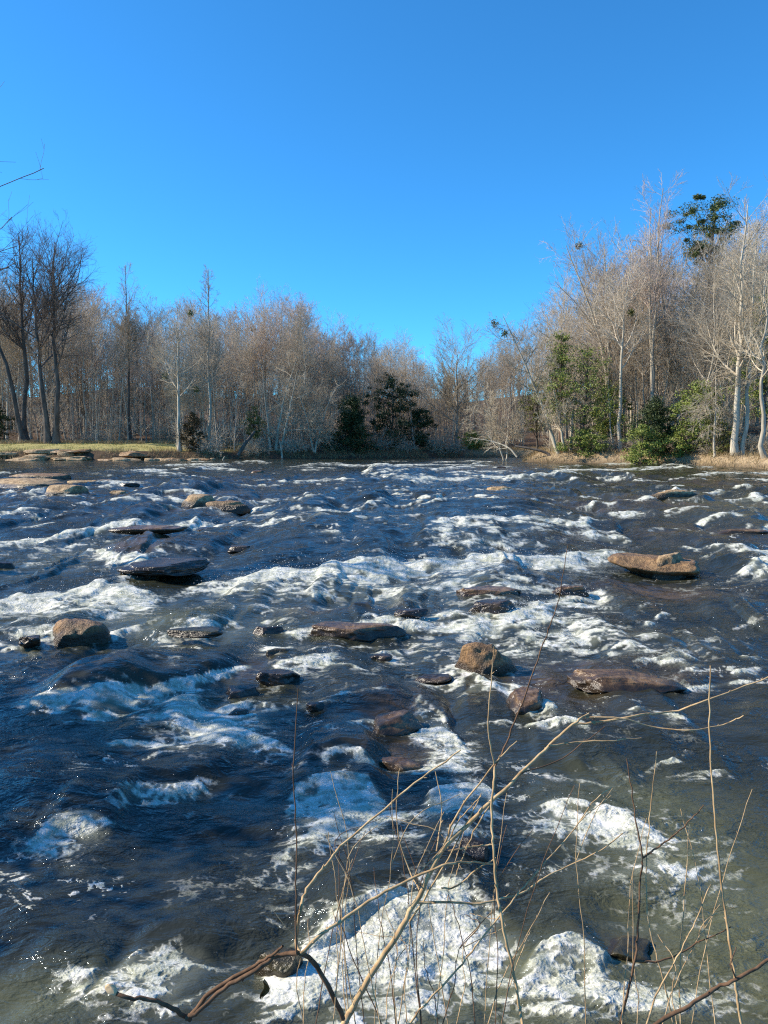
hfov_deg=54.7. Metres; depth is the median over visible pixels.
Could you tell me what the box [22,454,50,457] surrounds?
boulder
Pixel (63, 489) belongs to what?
rock
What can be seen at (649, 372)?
woodland tree
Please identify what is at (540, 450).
leaning trunk
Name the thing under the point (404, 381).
woodland tree
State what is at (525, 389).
woodland tree
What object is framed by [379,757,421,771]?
rock
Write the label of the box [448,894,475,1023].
bare wand
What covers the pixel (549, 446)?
brush shrub
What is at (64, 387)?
woodland tree
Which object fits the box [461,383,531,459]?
bare tree
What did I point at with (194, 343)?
woodland tree
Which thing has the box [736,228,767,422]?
woodland tree
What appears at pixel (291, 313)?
woodland tree
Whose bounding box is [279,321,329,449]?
woodland tree
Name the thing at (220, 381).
woodland tree
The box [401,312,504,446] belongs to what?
bare tree
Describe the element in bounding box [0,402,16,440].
evergreen bush
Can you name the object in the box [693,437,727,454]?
brush shrub
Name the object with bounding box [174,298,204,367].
woodland tree
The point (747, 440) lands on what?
brush shrub
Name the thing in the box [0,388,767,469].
ground
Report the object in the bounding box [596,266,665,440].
woodland tree
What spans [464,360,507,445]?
woodland tree
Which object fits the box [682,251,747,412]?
woodland tree
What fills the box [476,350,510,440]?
woodland tree
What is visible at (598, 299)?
woodland tree
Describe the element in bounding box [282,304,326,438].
woodland tree
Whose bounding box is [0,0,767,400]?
sky
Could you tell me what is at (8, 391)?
woodland tree
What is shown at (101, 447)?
grass
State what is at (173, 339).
woodland tree
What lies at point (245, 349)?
woodland tree
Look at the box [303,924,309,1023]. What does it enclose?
bare wand
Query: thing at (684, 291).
woodland tree
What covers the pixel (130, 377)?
woodland tree
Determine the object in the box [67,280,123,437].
woodland tree
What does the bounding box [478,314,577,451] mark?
bare tree
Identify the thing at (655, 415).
evergreen bush
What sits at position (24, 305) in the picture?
woodland tree
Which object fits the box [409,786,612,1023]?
bare sapling
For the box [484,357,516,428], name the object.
woodland tree
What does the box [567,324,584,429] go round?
woodland tree
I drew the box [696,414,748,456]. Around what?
evergreen bush
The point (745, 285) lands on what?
woodland tree
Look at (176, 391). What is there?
woodland tree
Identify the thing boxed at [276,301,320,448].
woodland tree
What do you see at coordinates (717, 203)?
pine tree
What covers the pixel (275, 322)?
woodland tree
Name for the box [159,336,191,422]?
woodland tree
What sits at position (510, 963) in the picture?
bare wand
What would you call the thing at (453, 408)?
woodland tree
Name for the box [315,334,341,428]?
woodland tree
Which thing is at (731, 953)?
bare sapling
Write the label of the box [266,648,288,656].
rock
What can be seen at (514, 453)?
fallen branch
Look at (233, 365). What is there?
woodland tree
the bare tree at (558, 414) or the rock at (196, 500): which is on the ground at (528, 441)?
the bare tree at (558, 414)
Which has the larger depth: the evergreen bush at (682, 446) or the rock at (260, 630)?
the evergreen bush at (682, 446)
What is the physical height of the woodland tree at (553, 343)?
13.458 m
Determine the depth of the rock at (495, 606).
12.58 m
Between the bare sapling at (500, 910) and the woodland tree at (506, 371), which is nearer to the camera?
the bare sapling at (500, 910)
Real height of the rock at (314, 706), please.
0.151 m
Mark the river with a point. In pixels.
(162, 869)
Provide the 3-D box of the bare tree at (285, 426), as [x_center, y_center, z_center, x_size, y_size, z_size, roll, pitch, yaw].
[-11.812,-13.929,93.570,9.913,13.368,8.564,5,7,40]
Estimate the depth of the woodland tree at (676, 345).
79.84 m
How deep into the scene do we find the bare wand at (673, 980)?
1.92 m
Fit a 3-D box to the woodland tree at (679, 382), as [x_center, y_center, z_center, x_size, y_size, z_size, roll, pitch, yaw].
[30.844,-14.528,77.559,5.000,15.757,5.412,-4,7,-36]
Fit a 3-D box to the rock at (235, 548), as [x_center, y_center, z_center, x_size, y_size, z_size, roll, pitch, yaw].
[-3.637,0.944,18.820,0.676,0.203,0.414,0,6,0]
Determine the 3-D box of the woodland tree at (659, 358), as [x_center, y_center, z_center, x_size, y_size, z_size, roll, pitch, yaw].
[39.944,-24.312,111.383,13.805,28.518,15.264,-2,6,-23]
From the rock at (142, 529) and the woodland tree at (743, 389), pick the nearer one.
the rock at (142, 529)
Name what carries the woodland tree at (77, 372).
on the ground at (528, 441)
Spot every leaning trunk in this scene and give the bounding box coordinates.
[236,431,255,456]
[515,445,550,455]
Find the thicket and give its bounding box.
[506,310,767,447]
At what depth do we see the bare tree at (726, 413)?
64.13 m
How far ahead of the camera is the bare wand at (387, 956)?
2.02 m
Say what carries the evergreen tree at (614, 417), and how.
on the ground at (528, 441)
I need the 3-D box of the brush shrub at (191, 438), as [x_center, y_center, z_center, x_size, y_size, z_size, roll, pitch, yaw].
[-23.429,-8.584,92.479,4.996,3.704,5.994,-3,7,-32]
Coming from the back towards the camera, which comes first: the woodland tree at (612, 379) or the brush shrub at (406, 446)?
the brush shrub at (406, 446)
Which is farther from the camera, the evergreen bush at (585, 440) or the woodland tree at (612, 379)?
the woodland tree at (612, 379)
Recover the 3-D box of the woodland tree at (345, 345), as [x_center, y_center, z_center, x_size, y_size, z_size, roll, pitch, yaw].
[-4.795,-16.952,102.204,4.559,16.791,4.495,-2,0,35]
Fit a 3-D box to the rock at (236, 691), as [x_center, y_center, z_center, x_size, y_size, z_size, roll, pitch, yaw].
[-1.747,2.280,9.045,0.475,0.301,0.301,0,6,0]
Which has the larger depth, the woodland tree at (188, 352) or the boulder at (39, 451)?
the woodland tree at (188, 352)
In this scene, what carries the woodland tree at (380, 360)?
on the ground at (528, 441)
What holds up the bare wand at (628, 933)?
on the ground at (528, 441)
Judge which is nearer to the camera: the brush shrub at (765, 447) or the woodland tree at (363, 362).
the brush shrub at (765, 447)
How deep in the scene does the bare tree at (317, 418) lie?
93.65 m
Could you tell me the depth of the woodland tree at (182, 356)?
97.83 m
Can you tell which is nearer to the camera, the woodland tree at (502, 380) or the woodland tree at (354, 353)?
the woodland tree at (354, 353)
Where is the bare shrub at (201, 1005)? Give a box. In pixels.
[105,677,767,1023]
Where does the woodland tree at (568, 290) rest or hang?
on the ground at (528, 441)
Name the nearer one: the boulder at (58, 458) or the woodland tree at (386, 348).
the boulder at (58, 458)
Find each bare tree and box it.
[0,82,53,346]
[0,208,100,443]
[0,217,49,441]
[0,239,45,441]
[100,263,155,441]
[137,295,217,451]
[183,264,226,449]
[226,276,298,436]
[248,350,323,449]
[278,373,351,451]
[334,323,352,425]
[393,384,438,444]
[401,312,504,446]
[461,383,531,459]
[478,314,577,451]
[532,364,595,453]
[539,215,677,443]
[586,224,663,451]
[617,169,688,423]
[634,212,719,426]
[678,359,767,457]
[689,172,767,455]
[726,230,767,458]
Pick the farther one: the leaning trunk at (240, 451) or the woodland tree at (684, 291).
the leaning trunk at (240, 451)
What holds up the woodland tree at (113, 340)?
on the ground at (528, 441)
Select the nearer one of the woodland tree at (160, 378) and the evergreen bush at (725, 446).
the evergreen bush at (725, 446)
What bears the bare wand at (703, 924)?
on the ground at (528, 441)
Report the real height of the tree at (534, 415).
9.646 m
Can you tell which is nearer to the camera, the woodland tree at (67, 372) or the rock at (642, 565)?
the rock at (642, 565)
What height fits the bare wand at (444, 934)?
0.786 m
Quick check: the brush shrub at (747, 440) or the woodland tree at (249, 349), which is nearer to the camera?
the brush shrub at (747, 440)
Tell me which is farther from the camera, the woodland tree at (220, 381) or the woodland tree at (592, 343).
the woodland tree at (220, 381)
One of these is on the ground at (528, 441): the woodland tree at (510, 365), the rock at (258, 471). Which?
the woodland tree at (510, 365)
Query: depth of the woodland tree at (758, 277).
83.00 m
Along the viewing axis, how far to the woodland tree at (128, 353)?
103.14 m
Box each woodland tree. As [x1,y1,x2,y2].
[0,267,51,438]
[0,268,50,439]
[0,270,72,414]
[0,290,26,368]
[0,295,17,430]
[0,295,29,437]
[0,299,20,438]
[1,291,58,438]
[7,324,35,405]
[21,296,73,440]
[21,317,82,400]
[32,300,95,434]
[33,290,92,437]
[34,271,121,437]
[34,310,74,393]
[49,270,101,430]
[51,283,94,428]
[58,300,103,436]
[61,302,100,433]
[62,310,105,426]
[63,334,97,426]
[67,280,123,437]
[69,290,119,417]
[73,306,109,429]
[81,300,125,434]
[84,314,115,409]
[85,323,141,433]
[86,297,109,420]
[98,307,142,401]
[101,305,149,431]
[103,303,142,440]
[108,318,138,439]
[111,341,127,434]
[115,309,166,418]
[117,286,179,422]
[127,327,169,438]
[127,332,151,438]
[130,321,171,440]
[131,325,163,441]
[139,304,183,424]
[148,320,173,429]
[153,338,171,429]
[154,300,228,419]
[157,309,232,444]
[158,298,194,427]
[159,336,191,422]
[159,336,197,446]
[165,310,185,419]
[167,290,229,417]
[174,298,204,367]
[176,313,226,428]
[179,316,203,421]
[180,305,231,442]
[180,308,238,438]
[186,305,222,422]
[190,309,236,433]
[190,325,225,434]
[195,318,227,433]
[196,305,231,408]
[208,325,247,423]
[211,318,228,426]
[212,302,258,438]
[213,303,244,422]
[214,278,284,436]
[215,322,250,433]
[221,325,247,426]
[227,307,276,429]
[232,286,290,436]
[232,318,268,406]
[241,305,277,430]
[251,313,318,443]
[253,296,311,370]
[259,288,323,430]
[261,293,328,444]
[263,322,322,437]
[268,339,285,435]
[268,372,302,434]
[272,331,293,408]
[274,291,322,438]
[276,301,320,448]
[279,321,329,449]
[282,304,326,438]
[293,321,356,432]
[296,341,318,437]
[304,325,325,404]
[308,309,356,425]
[312,315,327,346]
[315,327,340,422]
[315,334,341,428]
[315,339,355,420]
[318,334,340,413]
[319,343,348,422]
[333,331,367,398]
[333,357,359,402]
[334,331,376,400]
[335,342,370,433]
[338,342,368,415]
[341,313,395,449]
[355,360,390,418]
[358,341,378,422]
[358,364,371,413]
[359,343,387,402]
[361,325,410,434]
[362,331,407,424]
[365,345,408,423]
[379,328,423,433]
[380,341,420,421]
[380,347,423,433]
[396,363,410,418]
[406,361,426,409]
[408,352,435,405]
[408,358,440,430]
[420,366,446,437]
[422,372,445,439]
[433,390,446,441]
[443,369,471,441]
[458,362,469,431]
[461,378,476,431]
[464,356,495,428]
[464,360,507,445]
[472,349,511,426]
[474,304,547,441]
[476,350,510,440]
[478,383,502,419]
[479,377,497,419]
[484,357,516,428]
[485,348,520,436]
[485,369,495,443]
[487,317,538,438]
[494,340,512,434]
[496,349,515,417]
[498,338,521,422]
[503,344,534,445]
[517,320,549,439]
[524,294,583,434]
[527,263,596,412]
[529,280,605,446]
[532,332,564,433]
[534,321,581,440]
[543,254,580,436]
[543,323,578,435]
[557,319,586,437]
[561,216,630,352]
[567,266,613,422]
[567,274,603,440]
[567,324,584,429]
[569,261,630,439]
[575,300,616,438]
[575,312,640,435]
[576,306,603,418]
[578,251,641,448]
[578,252,649,444]
[582,281,646,412]
[584,333,645,416]
[595,233,671,443]
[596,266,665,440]
[596,312,632,439]
[598,285,657,433]
[599,233,671,442]
[612,292,676,415]
[612,308,641,438]
[615,229,697,398]
[620,250,696,398]
[625,268,670,423]
[629,237,696,362]
[637,281,682,421]
[643,271,688,391]
[647,263,704,425]
[658,297,703,423]
[660,270,696,427]
[662,232,761,446]
[664,256,746,435]
[665,220,767,428]
[665,291,683,429]
[671,226,750,368]
[671,240,736,435]
[673,268,756,437]
[673,293,706,430]
[681,229,762,439]
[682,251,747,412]
[685,220,765,403]
[689,199,767,425]
[689,223,767,439]
[701,272,762,433]
[706,273,760,401]
[710,226,760,428]
[717,268,754,426]
[718,226,767,429]
[722,295,767,447]
[731,245,767,424]
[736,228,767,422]
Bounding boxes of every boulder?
[5,452,17,456]
[6,458,34,460]
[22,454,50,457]
[23,449,58,453]
[26,459,41,460]
[51,457,65,459]
[52,450,88,453]
[57,451,73,456]
[64,456,86,460]
[112,457,139,460]
[119,452,149,457]
[169,458,186,460]
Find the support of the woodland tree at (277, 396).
on the ground at (528, 441)
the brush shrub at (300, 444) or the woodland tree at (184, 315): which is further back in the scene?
the woodland tree at (184, 315)
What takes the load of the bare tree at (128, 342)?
on the ground at (528, 441)
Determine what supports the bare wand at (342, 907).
on the ground at (528, 441)
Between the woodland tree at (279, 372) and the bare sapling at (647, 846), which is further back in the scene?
the woodland tree at (279, 372)
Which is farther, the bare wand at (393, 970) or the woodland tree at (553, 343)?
the woodland tree at (553, 343)
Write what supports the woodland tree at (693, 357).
on the ground at (528, 441)
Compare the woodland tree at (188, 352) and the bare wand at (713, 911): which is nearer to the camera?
the bare wand at (713, 911)
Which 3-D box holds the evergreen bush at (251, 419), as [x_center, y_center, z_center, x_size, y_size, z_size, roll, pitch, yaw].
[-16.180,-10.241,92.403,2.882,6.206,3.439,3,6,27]
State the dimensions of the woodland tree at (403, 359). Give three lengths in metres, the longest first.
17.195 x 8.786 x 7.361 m
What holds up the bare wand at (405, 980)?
on the ground at (528, 441)
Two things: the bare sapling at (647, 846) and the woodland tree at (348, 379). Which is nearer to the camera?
the bare sapling at (647, 846)
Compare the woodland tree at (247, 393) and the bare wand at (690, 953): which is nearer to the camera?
the bare wand at (690, 953)
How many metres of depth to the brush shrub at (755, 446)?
63.57 m
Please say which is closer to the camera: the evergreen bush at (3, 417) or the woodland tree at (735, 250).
the woodland tree at (735, 250)
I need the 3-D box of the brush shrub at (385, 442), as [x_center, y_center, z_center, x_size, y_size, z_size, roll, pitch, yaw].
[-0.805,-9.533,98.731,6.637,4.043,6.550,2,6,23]
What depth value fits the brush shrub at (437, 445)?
100.39 m
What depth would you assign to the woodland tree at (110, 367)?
128.36 m
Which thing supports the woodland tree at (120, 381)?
on the ground at (528, 441)
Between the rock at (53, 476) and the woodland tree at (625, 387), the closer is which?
the rock at (53, 476)
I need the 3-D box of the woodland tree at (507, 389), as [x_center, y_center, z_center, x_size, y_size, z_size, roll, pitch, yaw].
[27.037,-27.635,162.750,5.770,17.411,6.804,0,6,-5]
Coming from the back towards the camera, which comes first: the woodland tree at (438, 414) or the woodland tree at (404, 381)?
the woodland tree at (404, 381)
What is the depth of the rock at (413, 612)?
12.21 m
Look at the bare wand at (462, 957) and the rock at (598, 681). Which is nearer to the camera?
the bare wand at (462, 957)
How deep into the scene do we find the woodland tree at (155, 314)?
138.88 m
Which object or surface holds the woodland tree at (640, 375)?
on the ground at (528, 441)
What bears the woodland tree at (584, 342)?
on the ground at (528, 441)
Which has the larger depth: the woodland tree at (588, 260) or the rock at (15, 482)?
the woodland tree at (588, 260)
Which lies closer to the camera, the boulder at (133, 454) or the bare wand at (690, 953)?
the bare wand at (690, 953)
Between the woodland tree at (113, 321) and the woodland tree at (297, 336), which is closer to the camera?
the woodland tree at (297, 336)
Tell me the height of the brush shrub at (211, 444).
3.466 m
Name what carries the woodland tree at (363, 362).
on the ground at (528, 441)
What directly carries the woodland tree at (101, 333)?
on the ground at (528, 441)
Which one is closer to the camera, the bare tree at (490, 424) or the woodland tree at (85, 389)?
the bare tree at (490, 424)
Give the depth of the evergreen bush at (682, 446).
67.33 m
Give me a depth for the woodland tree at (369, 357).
157.34 m
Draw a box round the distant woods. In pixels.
[0,257,767,442]
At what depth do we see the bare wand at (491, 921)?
2.10 m
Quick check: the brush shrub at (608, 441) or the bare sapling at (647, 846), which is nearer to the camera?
the bare sapling at (647, 846)
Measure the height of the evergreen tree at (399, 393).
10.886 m
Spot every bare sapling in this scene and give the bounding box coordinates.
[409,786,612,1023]
[487,544,568,1023]
[619,758,730,1023]
[645,751,673,1023]
[646,884,710,1023]
[653,947,767,1023]
[679,824,689,1023]
[708,666,742,1023]
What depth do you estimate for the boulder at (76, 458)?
83.83 m
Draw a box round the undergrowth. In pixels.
[1,350,514,450]
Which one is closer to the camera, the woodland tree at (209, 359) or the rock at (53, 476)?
the rock at (53, 476)
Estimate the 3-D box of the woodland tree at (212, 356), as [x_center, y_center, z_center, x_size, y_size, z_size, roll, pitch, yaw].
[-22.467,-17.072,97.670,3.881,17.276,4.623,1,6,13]
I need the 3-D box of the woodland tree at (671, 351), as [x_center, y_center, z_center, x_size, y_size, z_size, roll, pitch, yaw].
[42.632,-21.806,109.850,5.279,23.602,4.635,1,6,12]
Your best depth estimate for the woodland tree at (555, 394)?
116.77 m
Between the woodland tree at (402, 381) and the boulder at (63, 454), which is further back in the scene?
the woodland tree at (402, 381)
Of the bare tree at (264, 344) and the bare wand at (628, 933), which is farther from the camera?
the bare tree at (264, 344)
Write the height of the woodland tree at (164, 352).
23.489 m
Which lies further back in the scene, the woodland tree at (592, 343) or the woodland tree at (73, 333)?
the woodland tree at (73, 333)
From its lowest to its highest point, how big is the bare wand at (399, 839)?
0.266 m
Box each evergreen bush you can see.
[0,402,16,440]
[239,404,266,441]
[456,429,492,449]
[553,427,613,457]
[620,423,669,464]
[623,395,681,456]
[657,426,712,457]
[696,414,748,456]
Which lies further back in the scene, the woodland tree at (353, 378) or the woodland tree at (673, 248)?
the woodland tree at (353, 378)
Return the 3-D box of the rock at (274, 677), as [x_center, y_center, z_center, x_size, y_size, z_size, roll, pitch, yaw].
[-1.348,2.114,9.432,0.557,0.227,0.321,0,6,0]
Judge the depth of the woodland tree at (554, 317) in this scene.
85.00 m
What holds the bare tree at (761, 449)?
on the ground at (528, 441)
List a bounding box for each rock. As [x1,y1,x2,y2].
[0,478,65,487]
[0,562,14,567]
[9,473,70,479]
[18,635,40,647]
[44,484,89,495]
[53,618,110,647]
[67,480,95,483]
[107,525,187,534]
[109,490,125,493]
[116,556,210,576]
[120,483,139,486]
[166,626,222,637]
[181,494,215,507]
[197,527,212,530]
[206,500,250,514]
[226,685,258,698]
[227,545,249,552]
[228,708,248,715]
[251,470,263,472]
[253,626,283,634]
[255,668,299,685]
[255,947,302,977]
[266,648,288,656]
[306,702,323,711]
[308,621,406,641]
[370,653,392,661]
[373,710,423,735]
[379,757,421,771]
[394,608,427,617]
[413,673,451,684]
[455,642,517,674]
[456,585,520,596]
[458,835,490,862]
[469,599,515,613]
[487,486,512,489]
[506,686,542,714]
[552,585,588,596]
[567,669,687,693]
[607,553,700,577]
[608,935,649,962]
[651,489,697,500]
[651,552,685,580]
[718,529,767,533]
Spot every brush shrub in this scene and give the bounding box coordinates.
[65,429,89,440]
[82,427,110,441]
[100,423,133,440]
[150,426,177,442]
[175,430,212,449]
[183,428,235,454]
[203,423,243,447]
[218,433,245,447]
[236,438,267,448]
[237,437,273,456]
[256,427,282,447]
[271,432,308,452]
[278,436,311,450]
[298,428,325,449]
[306,427,351,449]
[317,433,348,449]
[362,425,402,449]
[369,435,391,449]
[375,431,415,451]
[394,437,418,451]
[426,433,452,453]
[442,439,467,455]
[543,441,557,451]
[591,439,613,452]
[602,438,617,449]
[609,436,633,450]
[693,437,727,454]
[698,433,740,452]
[728,434,756,450]
[745,434,767,450]
[745,435,767,452]
[746,434,767,454]
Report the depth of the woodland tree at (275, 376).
118.80 m
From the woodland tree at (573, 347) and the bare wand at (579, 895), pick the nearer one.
the bare wand at (579, 895)
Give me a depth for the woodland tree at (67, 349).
121.34 m
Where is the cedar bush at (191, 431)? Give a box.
[175,411,210,451]
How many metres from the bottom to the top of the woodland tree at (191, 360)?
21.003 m
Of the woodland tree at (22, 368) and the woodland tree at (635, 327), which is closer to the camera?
the woodland tree at (635, 327)
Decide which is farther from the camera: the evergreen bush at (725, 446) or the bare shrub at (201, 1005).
the evergreen bush at (725, 446)
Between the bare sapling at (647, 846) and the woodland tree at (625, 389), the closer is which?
the bare sapling at (647, 846)
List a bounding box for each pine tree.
[532,330,584,452]
[661,193,743,391]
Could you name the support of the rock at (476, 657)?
in the river
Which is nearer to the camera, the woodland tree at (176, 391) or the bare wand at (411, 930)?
the bare wand at (411, 930)
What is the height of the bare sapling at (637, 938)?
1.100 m
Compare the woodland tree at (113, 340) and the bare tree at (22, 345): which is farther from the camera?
the woodland tree at (113, 340)
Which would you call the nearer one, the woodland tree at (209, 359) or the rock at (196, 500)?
the rock at (196, 500)
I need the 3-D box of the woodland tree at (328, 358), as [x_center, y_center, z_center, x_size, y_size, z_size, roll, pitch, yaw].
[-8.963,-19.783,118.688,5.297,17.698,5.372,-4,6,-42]
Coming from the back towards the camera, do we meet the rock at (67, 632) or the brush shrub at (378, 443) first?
the brush shrub at (378, 443)
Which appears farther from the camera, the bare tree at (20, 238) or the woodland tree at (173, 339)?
the woodland tree at (173, 339)
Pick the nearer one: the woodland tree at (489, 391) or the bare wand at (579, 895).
the bare wand at (579, 895)
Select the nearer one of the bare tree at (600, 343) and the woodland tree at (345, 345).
the bare tree at (600, 343)
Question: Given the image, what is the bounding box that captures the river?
[0,457,767,1023]
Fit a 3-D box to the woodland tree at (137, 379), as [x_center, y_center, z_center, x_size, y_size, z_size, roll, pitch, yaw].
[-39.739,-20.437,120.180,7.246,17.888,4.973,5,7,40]
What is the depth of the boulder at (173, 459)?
83.81 m
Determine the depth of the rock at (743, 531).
22.45 m
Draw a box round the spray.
[2,507,762,1013]
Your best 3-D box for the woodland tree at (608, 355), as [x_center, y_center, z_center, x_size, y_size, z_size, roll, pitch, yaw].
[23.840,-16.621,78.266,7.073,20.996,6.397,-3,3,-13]
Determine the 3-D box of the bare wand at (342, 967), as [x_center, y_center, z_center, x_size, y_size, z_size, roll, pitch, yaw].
[-0.091,1.417,1.901,0.027,0.399,0.698,-1,6,-8]
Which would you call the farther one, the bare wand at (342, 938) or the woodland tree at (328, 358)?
the woodland tree at (328, 358)
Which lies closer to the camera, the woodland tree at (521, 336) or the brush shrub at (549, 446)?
the brush shrub at (549, 446)
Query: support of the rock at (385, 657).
in the river
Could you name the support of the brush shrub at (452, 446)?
on the ground at (528, 441)
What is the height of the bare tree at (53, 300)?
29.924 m
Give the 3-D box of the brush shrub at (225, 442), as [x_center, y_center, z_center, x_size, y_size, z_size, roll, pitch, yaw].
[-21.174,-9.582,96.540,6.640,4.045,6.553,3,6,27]
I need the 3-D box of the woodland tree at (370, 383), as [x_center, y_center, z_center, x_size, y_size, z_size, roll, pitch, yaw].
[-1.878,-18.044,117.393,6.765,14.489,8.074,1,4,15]
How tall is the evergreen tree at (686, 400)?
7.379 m
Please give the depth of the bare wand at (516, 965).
2.09 m
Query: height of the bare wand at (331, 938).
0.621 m
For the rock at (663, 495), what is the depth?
32.44 m
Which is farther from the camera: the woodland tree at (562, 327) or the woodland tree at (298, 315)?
the woodland tree at (298, 315)
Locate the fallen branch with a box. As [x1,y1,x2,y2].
[467,428,517,457]
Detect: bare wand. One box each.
[275,913,302,1018]
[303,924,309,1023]
[315,830,365,1023]
[326,836,380,1023]
[328,832,355,1023]
[330,771,350,1023]
[332,908,346,1010]
[333,825,377,1017]
[333,859,352,1023]
[334,814,380,1023]
[337,851,381,1023]
[359,930,408,1023]
[374,789,461,1023]
[374,873,395,1023]
[385,908,396,1023]
[387,812,444,1023]
[389,806,420,1023]
[396,768,419,889]
[400,935,408,1023]
[401,827,440,1023]
[423,942,437,1023]
[426,887,447,1023]
[435,771,442,850]
[435,816,469,1023]
[442,912,491,1023]
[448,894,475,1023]
[456,911,505,1023]
[484,793,506,1023]
[488,893,549,1023]
[493,825,532,1023]
[501,785,574,1023]
[502,931,530,1021]
[575,783,612,1023]
[621,818,646,1023]
[632,877,638,1023]
[658,935,676,1023]
[662,905,733,1023]
[680,809,715,1023]
[691,789,752,1023]
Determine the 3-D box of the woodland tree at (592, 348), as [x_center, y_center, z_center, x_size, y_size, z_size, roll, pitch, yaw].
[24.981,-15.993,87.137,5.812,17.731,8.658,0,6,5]
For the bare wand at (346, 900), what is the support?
on the ground at (528, 441)
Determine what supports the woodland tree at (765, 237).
on the ground at (528, 441)
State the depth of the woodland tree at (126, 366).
113.56 m
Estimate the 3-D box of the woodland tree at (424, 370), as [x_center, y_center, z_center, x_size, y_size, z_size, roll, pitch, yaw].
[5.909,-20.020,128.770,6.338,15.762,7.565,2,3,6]
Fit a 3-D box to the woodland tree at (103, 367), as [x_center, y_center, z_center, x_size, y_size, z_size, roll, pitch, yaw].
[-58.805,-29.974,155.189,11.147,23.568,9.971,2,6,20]
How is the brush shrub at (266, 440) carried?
on the ground at (528, 441)
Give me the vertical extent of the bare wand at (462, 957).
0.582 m
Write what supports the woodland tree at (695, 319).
on the ground at (528, 441)
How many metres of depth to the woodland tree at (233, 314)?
117.08 m
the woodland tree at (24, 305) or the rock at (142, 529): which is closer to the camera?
the rock at (142, 529)
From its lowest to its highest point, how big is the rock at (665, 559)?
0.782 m
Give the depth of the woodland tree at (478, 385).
130.07 m
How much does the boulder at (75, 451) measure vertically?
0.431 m
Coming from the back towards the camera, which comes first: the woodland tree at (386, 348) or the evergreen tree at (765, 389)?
the woodland tree at (386, 348)
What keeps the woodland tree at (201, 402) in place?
on the ground at (528, 441)
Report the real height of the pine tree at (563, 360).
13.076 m
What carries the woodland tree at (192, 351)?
on the ground at (528, 441)
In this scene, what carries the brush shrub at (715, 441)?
on the ground at (528, 441)
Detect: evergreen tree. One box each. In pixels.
[320,392,382,453]
[362,372,424,448]
[399,407,438,448]
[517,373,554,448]
[546,343,628,448]
[573,377,634,441]
[669,378,733,453]
[716,293,767,444]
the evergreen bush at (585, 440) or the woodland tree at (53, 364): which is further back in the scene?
the woodland tree at (53, 364)
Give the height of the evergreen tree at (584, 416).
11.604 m
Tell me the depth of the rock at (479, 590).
13.67 m
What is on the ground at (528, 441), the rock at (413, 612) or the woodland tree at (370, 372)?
the woodland tree at (370, 372)
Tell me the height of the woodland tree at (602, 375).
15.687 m
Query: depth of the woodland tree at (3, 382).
109.03 m
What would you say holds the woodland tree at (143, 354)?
on the ground at (528, 441)
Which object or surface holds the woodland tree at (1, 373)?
on the ground at (528, 441)
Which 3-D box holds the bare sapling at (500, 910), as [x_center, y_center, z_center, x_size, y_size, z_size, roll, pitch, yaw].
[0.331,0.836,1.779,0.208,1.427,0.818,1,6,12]
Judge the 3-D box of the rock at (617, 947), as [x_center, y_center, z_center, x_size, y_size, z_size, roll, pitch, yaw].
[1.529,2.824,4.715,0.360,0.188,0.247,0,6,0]
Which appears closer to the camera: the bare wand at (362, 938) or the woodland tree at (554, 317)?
the bare wand at (362, 938)
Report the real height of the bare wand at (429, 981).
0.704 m
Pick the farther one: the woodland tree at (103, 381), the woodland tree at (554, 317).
the woodland tree at (103, 381)
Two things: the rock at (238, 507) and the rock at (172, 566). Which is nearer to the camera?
the rock at (172, 566)
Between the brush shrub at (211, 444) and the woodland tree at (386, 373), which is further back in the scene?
the woodland tree at (386, 373)
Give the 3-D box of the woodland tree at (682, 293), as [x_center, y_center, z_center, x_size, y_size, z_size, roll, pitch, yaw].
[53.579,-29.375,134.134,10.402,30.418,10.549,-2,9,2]
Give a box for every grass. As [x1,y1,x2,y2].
[1,442,286,453]
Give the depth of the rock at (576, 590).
14.12 m
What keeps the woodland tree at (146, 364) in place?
on the ground at (528, 441)
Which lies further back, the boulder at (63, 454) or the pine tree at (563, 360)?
the boulder at (63, 454)
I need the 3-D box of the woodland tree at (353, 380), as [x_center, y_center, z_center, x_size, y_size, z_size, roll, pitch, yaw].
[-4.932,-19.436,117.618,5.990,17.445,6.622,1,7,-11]
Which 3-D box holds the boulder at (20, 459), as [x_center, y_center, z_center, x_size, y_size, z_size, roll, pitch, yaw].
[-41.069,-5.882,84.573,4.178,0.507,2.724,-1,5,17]
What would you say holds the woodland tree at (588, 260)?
on the ground at (528, 441)
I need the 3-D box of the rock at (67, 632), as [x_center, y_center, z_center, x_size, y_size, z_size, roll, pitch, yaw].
[-4.647,2.051,11.258,1.009,0.863,0.660,0,6,0]
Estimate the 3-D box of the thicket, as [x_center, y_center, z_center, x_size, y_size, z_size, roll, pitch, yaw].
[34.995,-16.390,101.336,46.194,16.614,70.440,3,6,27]
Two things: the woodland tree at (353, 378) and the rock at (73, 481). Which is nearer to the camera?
the rock at (73, 481)
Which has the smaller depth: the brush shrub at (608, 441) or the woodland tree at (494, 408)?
the brush shrub at (608, 441)
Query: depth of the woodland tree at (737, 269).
100.54 m
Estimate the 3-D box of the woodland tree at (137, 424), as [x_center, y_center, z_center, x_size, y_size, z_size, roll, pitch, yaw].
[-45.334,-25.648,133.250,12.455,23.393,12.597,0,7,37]
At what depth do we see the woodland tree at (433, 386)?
107.74 m
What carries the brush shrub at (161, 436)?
on the ground at (528, 441)
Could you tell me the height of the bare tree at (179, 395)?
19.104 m
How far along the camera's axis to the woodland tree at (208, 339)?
119.85 m
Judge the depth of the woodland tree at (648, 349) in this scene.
75.78 m

